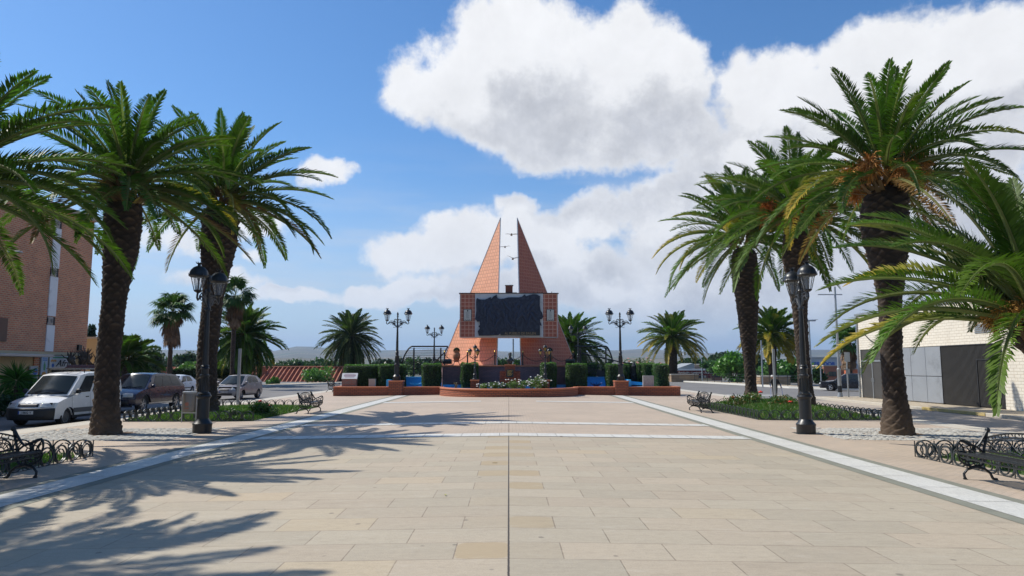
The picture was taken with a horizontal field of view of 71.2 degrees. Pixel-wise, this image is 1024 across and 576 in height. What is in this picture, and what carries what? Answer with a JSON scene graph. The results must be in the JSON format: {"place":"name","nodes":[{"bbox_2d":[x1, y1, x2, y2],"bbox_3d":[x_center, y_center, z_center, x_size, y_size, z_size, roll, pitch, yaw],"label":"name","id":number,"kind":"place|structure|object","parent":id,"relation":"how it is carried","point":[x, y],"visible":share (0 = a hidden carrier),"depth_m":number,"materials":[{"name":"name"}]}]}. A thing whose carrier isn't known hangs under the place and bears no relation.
{"place":"outdoors","nodes":[
{"label":"outdoors","id":0,"kind":"place"},
{"bbox_2d":[0,185,97,396],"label":"apartment block","id":1,"kind":"structure","parent":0,"point":[46,314],"depth_m":38.44,"materials":[{"name":"brick"}]},
{"bbox_2d":[48,356,74,367],"bbox_3d":[-25.073,4.155,39.887,0.092,0.705,2.271,0,-6,0],"label":"shop sign","id":2,"kind":"object","parent":1,"relation":"attached to","point":[58,362],"visible":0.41,"depth_m":39.50,"materials":[{"name":"white plastic"}]},
{"bbox_2d":[0,381,858,431],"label":"road","id":3,"kind":"structure","parent":0,"point":[278,391],"depth_m":57.15,"materials":[{"name":"grey asphalt"}]},
{"bbox_2d":[0,393,25,416],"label":"shrub","id":4,"kind":"object","parent":3,"relation":"on","point":[5,402],"visible":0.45,"depth_m":29.11,"materials":[{"name":"green plant"}]},
{"bbox_2d":[0,357,41,413],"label":"yucca plant","id":5,"kind":"object","parent":3,"relation":"on","point":[10,377],"visible":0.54,"depth_m":30.02,"materials":[{"name":"green plant"}]},
{"bbox_2d":[6,368,121,424],"bbox_3d":[-16.275,3.924,26.268,2.154,1.982,4.295,0,-6,3],"label":"white van","id":6,"kind":"object","parent":3,"relation":"on","point":[61,397],"visible":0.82,"depth_m":25.15,"materials":[{"name":"paint"}]},
{"bbox_2d":[120,333,164,375],"bbox_3d":[-33.285,6.341,61.553,5.604,4.957,5.806,0,-6,0],"label":"date palm","id":7,"kind":"object","parent":3,"relation":"on","point":[133,347],"visible":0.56,"depth_m":61.09,"materials":[{"name":"green plant"}]},
{"bbox_2d":[120,373,184,412],"bbox_3d":[-17.269,4.828,33.360,2.360,1.747,4.850,0,-6,3],"label":"blue suv","id":8,"kind":"object","parent":3,"relation":"on","point":[140,391],"visible":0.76,"depth_m":32.73,"materials":[{"name":"paint"}]},
{"bbox_2d":[140,345,166,372],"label":"broadleaf tree","id":9,"kind":"object","parent":3,"relation":"on","point":[156,368],"visible":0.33,"depth_m":69.47,"materials":[{"name":"green plant"}]},
{"bbox_2d":[146,291,198,373],"bbox_3d":[-28.481,4.359,59.785,4.376,8.508,4.009,-5,-8,36],"label":"fan palm","id":10,"kind":"object","parent":3,"relation":"on","point":[171,321],"visible":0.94,"depth_m":59.34,"materials":[{"name":"green plant"}]},
{"bbox_2d":[177,374,195,390],"bbox_3d":[-24.634,7.051,52.158,2.125,1.472,4.088,0,-6,0],"label":"white hatchback","id":11,"kind":"object","parent":3,"relation":"on","point":[189,382],"visible":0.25,"depth_m":52.77,"materials":[{"name":"paint"}]},
{"bbox_2d":[172,368,236,381],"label":"clipped hedge","id":12,"kind":"object","parent":3,"relation":"on","point":[192,372],"visible":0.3,"depth_m":74.39,"materials":[{"name":"green plant"}]},
{"bbox_2d":[217,374,262,399],"bbox_3d":[-17.552,6.326,45.942,2.096,1.542,3.765,-1,-6,7],"label":"silver hatchback","id":13,"kind":"object","parent":3,"relation":"on","point":[250,384],"visible":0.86,"depth_m":45.25,"materials":[{"name":"paint"}]},
{"bbox_2d":[222,275,260,374],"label":"fan palm","id":14,"kind":"object","parent":3,"relation":"on","point":[234,305],"visible":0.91,"depth_m":65.66,"materials":[{"name":"green plant"}]},
{"bbox_2d":[217,302,289,378],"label":"date palm","id":15,"kind":"object","parent":3,"relation":"on","point":[252,337],"visible":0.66,"depth_m":74.83,"materials":[{"name":"green plant"}]},
{"bbox_2d":[299,365,335,382],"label":"shrub","id":16,"kind":"object","parent":3,"relation":"on","point":[313,375],"visible":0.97,"depth_m":90.62,"materials":[{"name":"green plant"}]},
{"bbox_2d":[0,389,1020,432],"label":"plaza kerb","id":17,"kind":"structure","parent":3,"relation":"on","point":[681,389],"depth_m":23.65,"materials":[{"name":"stone"}]},
{"bbox_2d":[262,381,858,389],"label":"kerb","id":18,"kind":"structure","parent":3,"relation":"on","point":[683,381],"depth_m":78.69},
{"bbox_2d":[668,374,698,381],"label":"stone planter","id":19,"kind":"object","parent":3,"relation":"on","point":[680,377],"visible":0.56,"depth_m":98.14,"materials":[{"name":"stone"}]},
{"bbox_2d":[756,376,790,384],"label":"stone planter","id":20,"kind":"object","parent":3,"relation":"on","point":[784,378],"visible":0.52,"depth_m":78.79,"materials":[{"name":"stone"}]},
{"bbox_2d":[733,305,795,375],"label":"date palm","id":21,"kind":"object","parent":20,"relation":"in","point":[773,322],"visible":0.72,"depth_m":80.70,"materials":[{"name":"green plant"}]},
{"bbox_2d":[819,373,858,390],"bbox_3d":[28.778,8.000,60.817,4.936,1.492,2.282,-4,-8,34],"label":"dark sedan","id":22,"kind":"object","parent":3,"relation":"on","point":[830,385],"visible":0.5,"depth_m":60.39,"materials":[{"name":"paint"}]},
{"bbox_2d":[829,321,856,372],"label":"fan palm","id":23,"kind":"object","parent":3,"relation":"on","point":[849,347],"visible":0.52,"depth_m":73.36,"materials":[{"name":"green plant"}]},
{"bbox_2d":[816,400,1023,432],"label":"road setts","id":24,"kind":"structure","parent":3,"relation":"on","point":[1013,425],"depth_m":28.07,"materials":[{"name":"grey stone"}]},
{"bbox_2d":[816,397,1023,419],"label":"kerb","id":25,"kind":"structure","parent":3,"relation":"on","point":[920,408],"depth_m":34.43,"materials":[{"name":"stone"}]},
{"bbox_2d":[922,407,985,415],"bbox_3d":[19.349,5.410,31.432,0.140,0.130,4.500,0,-6,0],"label":"yellow kerb paint","id":26,"kind":"object","parent":25,"relation":"on","point":[955,411],"visible":1,"depth_m":31.18,"materials":[{"name":"yellow paint"}]},
{"bbox_2d":[130,346,856,380],"bbox_3d":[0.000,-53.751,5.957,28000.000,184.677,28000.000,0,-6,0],"label":"ground","id":27,"kind":"structure","parent":0,"point":[305,353],"depth_m":4145.09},
{"bbox_2d":[173,350,196,365],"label":"tree","id":28,"kind":"object","parent":27,"relation":"on","point":[180,359],"visible":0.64,"depth_m":98.47,"materials":[{"name":"green plant"}]},
{"bbox_2d":[249,366,343,381],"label":"tiled roof house","id":29,"kind":"structure","parent":27,"relation":"on","point":[287,373],"depth_m":101.47,"materials":[{"name":"tile"}]},
{"bbox_2d":[314,308,385,365],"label":"date palm","id":30,"kind":"object","parent":27,"relation":"on","point":[350,342],"visible":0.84,"depth_m":106.33,"materials":[{"name":"green plant"}]},
{"bbox_2d":[155,356,659,374],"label":"woodland","id":31,"kind":"object","parent":27,"relation":"on","point":[316,362],"visible":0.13,"depth_m":165.18,"materials":[{"name":"green plant"}]},
{"bbox_2d":[558,311,609,368],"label":"date palm","id":32,"kind":"object","parent":27,"relation":"on","point":[566,323],"visible":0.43,"depth_m":90.67,"materials":[{"name":"green plant"}]},
{"bbox_2d":[677,363,711,380],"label":"building","id":33,"kind":"structure","parent":27,"relation":"on","point":[685,368],"depth_m":157.04,"materials":[{"name":"white paint"}]},
{"bbox_2d":[712,350,757,382],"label":"broadleaf tree","id":34,"kind":"object","parent":27,"relation":"on","point":[728,365],"visible":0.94,"depth_m":91.01,"materials":[{"name":"green plant"}]},
{"bbox_2d":[757,356,813,382],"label":"broadleaf tree","id":35,"kind":"object","parent":27,"relation":"on","point":[785,367],"visible":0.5,"depth_m":93.86,"materials":[{"name":"green plant"}]},
{"bbox_2d":[763,357,857,367],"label":"industrial hall","id":36,"kind":"structure","parent":27,"relation":"on","point":[829,361],"depth_m":239.16,"materials":[{"name":"metal"}]},
{"bbox_2d":[812,365,843,380],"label":"brick house","id":37,"kind":"structure","parent":27,"relation":"on","point":[832,371],"depth_m":149.31,"materials":[{"name":"brick"}]},
{"bbox_2d":[448,387,566,388],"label":"water","id":38,"kind":"structure","parent":0,"point":[511,388],"depth_m":47.77,"materials":[{"name":"blue liquid"}]},
{"bbox_2d":[540,362,556,387],"bbox_3d":[2.450,5.898,48.003,1.204,1.921,1.713,0,-6,0],"label":"trimmed hedge","id":39,"kind":"object","parent":38,"relation":"in","point":[551,371],"visible":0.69,"depth_m":47.36,"materials":[{"name":"green plant"}]},
{"bbox_2d":[0,391,1023,575],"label":"plaza pavement","id":40,"kind":"structure","parent":0,"point":[568,506],"depth_m":9.16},
{"bbox_2d":[0,426,44,477],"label":"iron bench","id":41,"kind":"object","parent":40,"relation":"on","point":[17,453],"visible":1,"depth_m":11.83,"materials":[{"name":"black metal"}]},
{"bbox_2d":[181,391,196,421],"bbox_3d":[-10.939,4.027,24.256,0.444,1.040,0.444,-6,-9,44],"label":"litter bin","id":42,"kind":"object","parent":40,"relation":"on","point":[189,401],"visible":0.98,"depth_m":24.13,"materials":[{"name":"metal"}]},
{"bbox_2d":[0,395,409,511],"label":"stone border","id":43,"kind":"object","parent":40,"relation":"on","point":[32,500],"visible":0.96,"depth_m":13.15,"materials":[{"name":"grey stone"}]},
{"bbox_2d":[0,395,406,506],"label":"marble band","id":44,"kind":"object","parent":43,"relation":"on","point":[34,492],"visible":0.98,"depth_m":13.45,"materials":[{"name":"white stone"}]},
{"bbox_2d":[186,262,228,433],"bbox_3d":[-8.681,1.703,20.297,0.620,4.746,1.955,0,-6,0],"label":"lamp post","id":45,"kind":"object","parent":40,"relation":"on","point":[202,423],"visible":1,"depth_m":20.09,"materials":[{"name":"metal"}]},
{"bbox_2d":[89,104,337,411],"bbox_3d":[-11.502,-1.027,27.816,8.901,11.870,8.709,0,-6,0],"label":"date palm","id":46,"kind":"object","parent":40,"relation":"on","point":[234,157],"visible":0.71,"depth_m":27.40,"materials":[{"name":"green plant"}]},
{"bbox_2d":[123,400,319,420],"bbox_3d":[-11.108,4.867,28.790,4.474,0.367,8.631,0,-6,0],"label":"iron fence","id":47,"kind":"object","parent":40,"relation":"on","point":[142,411],"visible":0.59,"depth_m":24.53,"materials":[{"name":"black metal"}]},
{"bbox_2d":[129,404,316,420],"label":"turf ground","id":48,"kind":"structure","parent":40,"relation":"on","point":[256,418],"depth_m":26.23,"materials":[{"name":"green plant"}]},
{"bbox_2d":[247,400,279,413],"bbox_3d":[-9.469,4.586,27.285,1.204,0.617,1.295,3,-7,-24],"label":"rose bush","id":49,"kind":"object","parent":48,"relation":"on","point":[261,407],"visible":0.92,"depth_m":26.98,"materials":[{"name":"green plant"}]},
{"bbox_2d":[295,391,322,413],"bbox_3d":[-8.259,4.659,29.192,0.638,0.854,1.934,0,-6,0],"label":"iron bench","id":50,"kind":"object","parent":40,"relation":"on","point":[305,398],"visible":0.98,"depth_m":28.96,"materials":[{"name":"black metal"}]},
{"bbox_2d":[333,386,388,395],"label":"brick wall","id":51,"kind":"structure","parent":40,"relation":"on","point":[360,390],"depth_m":46.30,"materials":[{"name":"brick"}]},
{"bbox_2d":[388,380,404,395],"bbox_3d":[-7.519,6.521,46.580,0.956,0.980,0.956,0,-6,0],"label":"brick pedestal","id":52,"kind":"object","parent":40,"relation":"on","point":[395,388],"visible":0.91,"depth_m":46.14,"materials":[{"name":"brick"}]},
{"bbox_2d":[384,308,412,380],"bbox_3d":[-7.519,3.675,46.895,1.955,4.746,0.620,0,-6,0],"label":"lamp post","id":53,"kind":"object","parent":52,"relation":"on","point":[396,375],"visible":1,"depth_m":46.89,"materials":[{"name":"metal"}]},
{"bbox_2d":[386,377,441,386],"bbox_3d":[-6.528,6.498,48.556,3.380,0.880,3.710,0,-6,0],"label":"fountain basin","id":54,"kind":"object","parent":40,"relation":"on","point":[413,381],"visible":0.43,"depth_m":50.14,"materials":[{"name":"blue paint"}]},
{"bbox_2d":[421,363,441,385],"bbox_3d":[-5.417,5.948,48.219,1.413,1.878,1.826,0,-6,0],"label":"trimmed hedge","id":55,"kind":"object","parent":54,"relation":"on","point":[431,374],"visible":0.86,"depth_m":47.52,"materials":[{"name":"green plant"}]},
{"bbox_2d":[403,386,440,394],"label":"brick wall","id":56,"kind":"structure","parent":40,"relation":"on","point":[421,390],"depth_m":46.27,"materials":[{"name":"brick"}]},
{"bbox_2d":[252,433,749,439],"bbox_3d":[-0.237,3.765,18.195,12.455,0.095,0.800,0,-6,0],"label":"marble cross band","id":57,"kind":"object","parent":40,"relation":"on","point":[501,434],"visible":1,"depth_m":18.18,"materials":[{"name":"white stone"}]},
{"bbox_2d":[302,421,707,425],"bbox_3d":[-0.224,4.203,22.146,12.510,0.095,0.750,0,-6,0],"label":"marble cross band","id":58,"kind":"object","parent":40,"relation":"on","point":[505,422],"visible":1,"depth_m":22.14,"materials":[{"name":"white stone"}]},
{"bbox_2d":[442,218,571,386],"bbox_3d":[-0.242,1.062,54.690,12.037,13.338,9.850,0,-6,0],"label":"monument","id":59,"kind":"object","parent":40,"relation":"on","point":[490,314],"visible":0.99,"depth_m":51.18,"materials":[{"name":"orange brick"}]},
{"bbox_2d":[401,346,447,376],"bbox_3d":[-6.370,5.705,52.262,3.439,2.975,0.100,0,-6,0],"label":"arched railing","id":60,"kind":"object","parent":59,"relation":"attached to","point":[414,357],"visible":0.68,"depth_m":52.33,"materials":[{"name":"metal"}]},
{"bbox_2d":[574,346,613,364],"bbox_3d":[6.006,5.711,52.316,2.860,2.975,0.100,0,-6,0],"label":"arched railing","id":61,"kind":"object","parent":59,"relation":"attached to","point":[605,355],"visible":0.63,"depth_m":52.39,"materials":[{"name":"metal"}]},
{"bbox_2d":[439,387,578,396],"bbox_3d":[-0.196,6.382,43.694,8.988,0.580,5.237,0,-6,0],"label":"brick planter","id":62,"kind":"object","parent":40,"relation":"on","point":[544,392],"visible":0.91,"depth_m":41.78,"materials":[{"name":"brick"}]},
{"bbox_2d":[93,432,924,435],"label":"tree pit soil","id":63,"kind":"object","parent":40,"relation":"on","point":[124,433],"visible":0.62,"depth_m":19.76,"materials":[{"name":"brown soil"}]},
{"bbox_2d":[0,79,264,434],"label":"date palm","id":64,"kind":"object","parent":63,"relation":"on","point":[125,142],"visible":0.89,"depth_m":20.14,"materials":[{"name":"green plant"}]},
{"bbox_2d":[747,57,1023,435],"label":"date palm","id":65,"kind":"object","parent":63,"relation":"on","point":[899,147],"visible":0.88,"depth_m":19.74,"materials":[{"name":"green plant"}]},
{"bbox_2d":[500,365,519,388],"bbox_3d":[-0.132,5.977,47.027,1.360,1.880,0.681,0,-6,0],"label":"bust pedestal","id":66,"kind":"object","parent":40,"relation":"on","point":[510,373],"visible":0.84,"depth_m":46.80,"materials":[{"name":"red brick"}]},
{"bbox_2d":[0,427,1023,440],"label":"cobblestones","id":67,"kind":"structure","parent":40,"relation":"on","point":[932,433],"depth_m":19.51,"materials":[{"name":"grey stone"}]},
{"bbox_2d":[0,389,1023,436],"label":"pavement edging","id":68,"kind":"object","parent":40,"relation":"on","point":[914,421],"depth_m":22.85,"materials":[{"name":"stone"}]},
{"bbox_2d":[577,386,614,394],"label":"brick wall","id":69,"kind":"structure","parent":40,"relation":"on","point":[596,390],"depth_m":46.32,"materials":[{"name":"brick"}]},
{"bbox_2d":[587,377,630,385],"bbox_3d":[6.092,6.505,48.612,3.380,0.880,3.710,0,-6,0],"label":"fountain basin","id":70,"kind":"object","parent":40,"relation":"on","point":[595,381],"visible":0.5,"depth_m":50.20,"materials":[{"name":"blue paint"}]},
{"bbox_2d":[565,363,587,387],"bbox_3d":[4.342,5.956,48.258,1.553,1.877,1.783,0,-6,0],"label":"trimmed hedge","id":71,"kind":"object","parent":70,"relation":"on","point":[575,375],"visible":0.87,"depth_m":47.56,"materials":[{"name":"green plant"}]},
{"bbox_2d":[604,363,617,385],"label":"trimmed hedge","id":72,"kind":"object","parent":70,"relation":"on","point":[611,373],"visible":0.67,"depth_m":47.90,"materials":[{"name":"green plant"}]},
{"bbox_2d":[613,380,628,395],"bbox_3d":[7.103,6.527,46.633,0.933,0.980,0.933,0,-6,0],"label":"brick pedestal","id":73,"kind":"object","parent":40,"relation":"on","point":[621,387],"visible":0.9,"depth_m":46.20,"materials":[{"name":"brick"}]},
{"bbox_2d":[606,308,634,380],"bbox_3d":[7.103,3.681,46.949,1.955,4.746,0.620,0,-6,0],"label":"lamp post","id":74,"kind":"object","parent":73,"relation":"on","point":[620,364],"visible":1,"depth_m":46.94,"materials":[{"name":"metal"}]},
{"bbox_2d":[629,386,680,395],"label":"brick wall","id":75,"kind":"structure","parent":40,"relation":"on","point":[654,391],"depth_m":46.38,"materials":[{"name":"brick"}]},
{"bbox_2d":[687,391,713,412],"bbox_3d":[7.802,4.715,29.691,0.638,0.854,1.934,0,-6,0],"label":"iron bench","id":76,"kind":"object","parent":40,"relation":"on","point":[699,398],"visible":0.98,"depth_m":29.41,"materials":[{"name":"black metal"}]},
{"bbox_2d":[694,125,868,405],"bbox_3d":[11.327,-0.579,27.937,8.369,11.007,8.363,0,-6,0],"label":"date palm","id":77,"kind":"object","parent":40,"relation":"on","point":[765,208],"visible":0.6,"depth_m":27.77,"materials":[{"name":"green plant"}]},
{"bbox_2d":[692,399,881,419],"bbox_3d":[10.842,4.955,29.583,4.481,0.367,9.031,0,-6,0],"label":"iron fence","id":78,"kind":"object","parent":40,"relation":"on","point":[815,413],"visible":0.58,"depth_m":25.13,"materials":[{"name":"black metal"}]},
{"bbox_2d":[698,398,880,419],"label":"turf ground","id":79,"kind":"structure","parent":40,"relation":"on","point":[797,417],"depth_m":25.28,"materials":[{"name":"green plant"}]},
{"bbox_2d":[722,391,765,406],"bbox_3d":[9.895,4.781,30.022,1.687,0.952,1.913,3,-7,-29],"label":"rose bush","id":80,"kind":"object","parent":79,"relation":"on","point":[747,398],"visible":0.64,"depth_m":29.69,"materials":[{"name":"green plant"}]},
{"bbox_2d":[652,165,850,394],"bbox_3d":[11.269,-0.048,34.508,8.820,11.398,8.884,0,-6,0],"label":"date palm","id":81,"kind":"object","parent":79,"relation":"on","point":[747,306],"visible":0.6,"depth_m":34.01,"materials":[{"name":"green plant"}]},
{"bbox_2d":[763,393,797,404],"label":"rose bush","id":82,"kind":"object","parent":79,"relation":"on","point":[783,399],"visible":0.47,"depth_m":28.07,"materials":[{"name":"green plant"}]},
{"bbox_2d":[782,260,821,434],"bbox_3d":[8.151,1.679,20.074,0.620,4.746,1.955,-1,-6,6],"label":"lamp post","id":83,"kind":"object","parent":40,"relation":"on","point":[806,424],"visible":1,"depth_m":19.86,"materials":[{"name":"metal"}]},
{"bbox_2d":[609,395,1023,523],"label":"stone border","id":84,"kind":"object","parent":40,"relation":"on","point":[970,505],"visible":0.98,"depth_m":12.31,"materials":[{"name":"grey stone"}]},
{"bbox_2d":[613,395,1023,518],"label":"marble band","id":85,"kind":"object","parent":84,"relation":"on","point":[988,501],"visible":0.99,"depth_m":12.38,"materials":[{"name":"white stone"}]},
{"bbox_2d":[942,450,1023,474],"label":"turf ground","id":86,"kind":"structure","parent":40,"relation":"on","point":[1022,473],"depth_m":12.95,"materials":[{"name":"green plant"}]},
{"bbox_2d":[814,155,1023,416],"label":"date palm","id":87,"kind":"object","parent":86,"relation":"on","point":[997,275],"visible":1,"depth_m":14.72,"materials":[{"name":"green plant"}]},
{"bbox_2d":[956,427,1023,479],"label":"iron bench","id":88,"kind":"object","parent":40,"relation":"on","point":[983,455],"visible":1,"depth_m":11.39,"materials":[{"name":"black metal"}]},
{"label":"planter soil","id":89,"kind":"structure","parent":40,"relation":"on","visible":0},
{"bbox_2d":[342,373,357,385],"bbox_3d":[-10.644,6.088,46.993,1.020,0.992,0.450,0,-6,0],"label":"lectern sign","id":90,"kind":"object","parent":89,"relation":"on","point":[349,379],"visible":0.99,"depth_m":46.82,"materials":[{"name":"brick"}]},
{"bbox_2d":[343,364,379,385],"bbox_3d":[-10.263,6.085,49.075,2.528,1.800,2.418,0,-6,0],"label":"trimmed hedge","id":91,"kind":"object","parent":89,"relation":"on","point":[366,372],"visible":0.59,"depth_m":48.10,"materials":[{"name":"green plant"}]},
{"bbox_2d":[378,363,393,385],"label":"trimmed hedge","id":92,"kind":"object","parent":89,"relation":"on","point":[385,372],"visible":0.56,"depth_m":47.78,"materials":[{"name":"green plant"}]},
{"bbox_2d":[460,362,478,387],"bbox_3d":[-2.850,5.894,47.979,1.305,1.933,1.708,0,-6,0],"label":"trimmed hedge","id":93,"kind":"object","parent":89,"relation":"on","point":[467,373],"visible":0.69,"depth_m":47.32,"materials":[{"name":"green plant"}]},
{"bbox_2d":[651,363,669,385],"bbox_3d":[10.150,6.045,48.932,1.146,1.834,1.876,0,-6,0],"label":"trimmed hedge","id":94,"kind":"object","parent":89,"relation":"on","point":[660,373],"visible":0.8,"depth_m":48.20,"materials":[{"name":"green plant"}]},
{"bbox_2d":[0,0,1023,352],"label":"sky","id":95,"kind":"structure","parent":0,"point":[584,123],"materials":[{"name":"blue"}]},
{"bbox_2d":[217,381,814,386],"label":"pavement","id":96,"kind":"structure","parent":0,"point":[699,381],"depth_m":82.68,"materials":[{"name":"tile"}]},
{"bbox_2d":[636,310,708,373],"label":"date palm","id":97,"kind":"object","parent":96,"relation":"on","point":[673,325],"visible":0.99,"depth_m":101.85,"materials":[{"name":"green plant"}]},
{"bbox_2d":[815,396,1023,415],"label":"pavement","id":98,"kind":"structure","parent":0,"point":[973,409],"depth_m":34.16,"materials":[{"name":"tile"}]},
{"bbox_2d":[818,287,842,396],"bbox_3d":[20.414,3.396,45.594,1.550,7.014,0.340,0,-6,0],"label":"street light","id":99,"kind":"object","parent":98,"relation":"on","point":[839,387],"visible":0.94,"depth_m":45.42,"materials":[{"name":"metal"}]},
{"bbox_2d":[854,296,1023,410],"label":"garage building","id":100,"kind":"structure","parent":0,"point":[946,362],"depth_m":35.91,"materials":[{"name":"white paint"}]},
{"bbox_2d":[860,350,882,397],"bbox_3d":[21.799,5.172,43.182,0.115,2.954,2.743,0,-6,0],"label":"door","id":101,"kind":"structure","parent":100,"relation":"in","point":[871,377],"depth_m":43.27,"materials":[{"name":"metal"}]},
{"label":"pavement","id":102,"kind":"structure","parent":0,"visible":0},
{"bbox_2d":[61,348,92,370],"bbox_3d":[-23.949,4.862,39.553,1.838,3.060,1.411,-5,-8,41],"label":"pollarded tree","id":103,"kind":"object","parent":102,"relation":"on","point":[85,359],"visible":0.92,"depth_m":39.46,"materials":[{"name":"brown plant"}]},
{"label":"turf ground","id":104,"kind":"structure","parent":0,"visible":0},
{"bbox_2d":[0,451,79,471],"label":"grass","id":105,"kind":"structure","parent":104,"relation":"on","point":[45,458],"depth_m":14.05,"materials":[{"name":"green plant"}]},
{"bbox_2d":[0,59,140,295],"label":"date palm","id":106,"kind":"object","parent":104,"relation":"on","point":[12,130],"visible":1,"depth_m":15.13,"materials":[{"name":"green plant"}]},
{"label":"bed edging","id":107,"kind":"structure","parent":0,"visible":0},
{"bbox_2d":[0,439,93,475],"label":"iron fence","id":108,"kind":"object","parent":107,"relation":"on","point":[69,449],"visible":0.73,"depth_m":14.06,"materials":[{"name":"black metal"}]},
{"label":"bed edging","id":109,"kind":"structure","parent":0,"visible":0},
{"bbox_2d":[914,440,1023,480],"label":"iron fence","id":110,"kind":"object","parent":109,"relation":"on","point":[935,448],"visible":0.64,"depth_m":14.02,"materials":[{"name":"black metal"}]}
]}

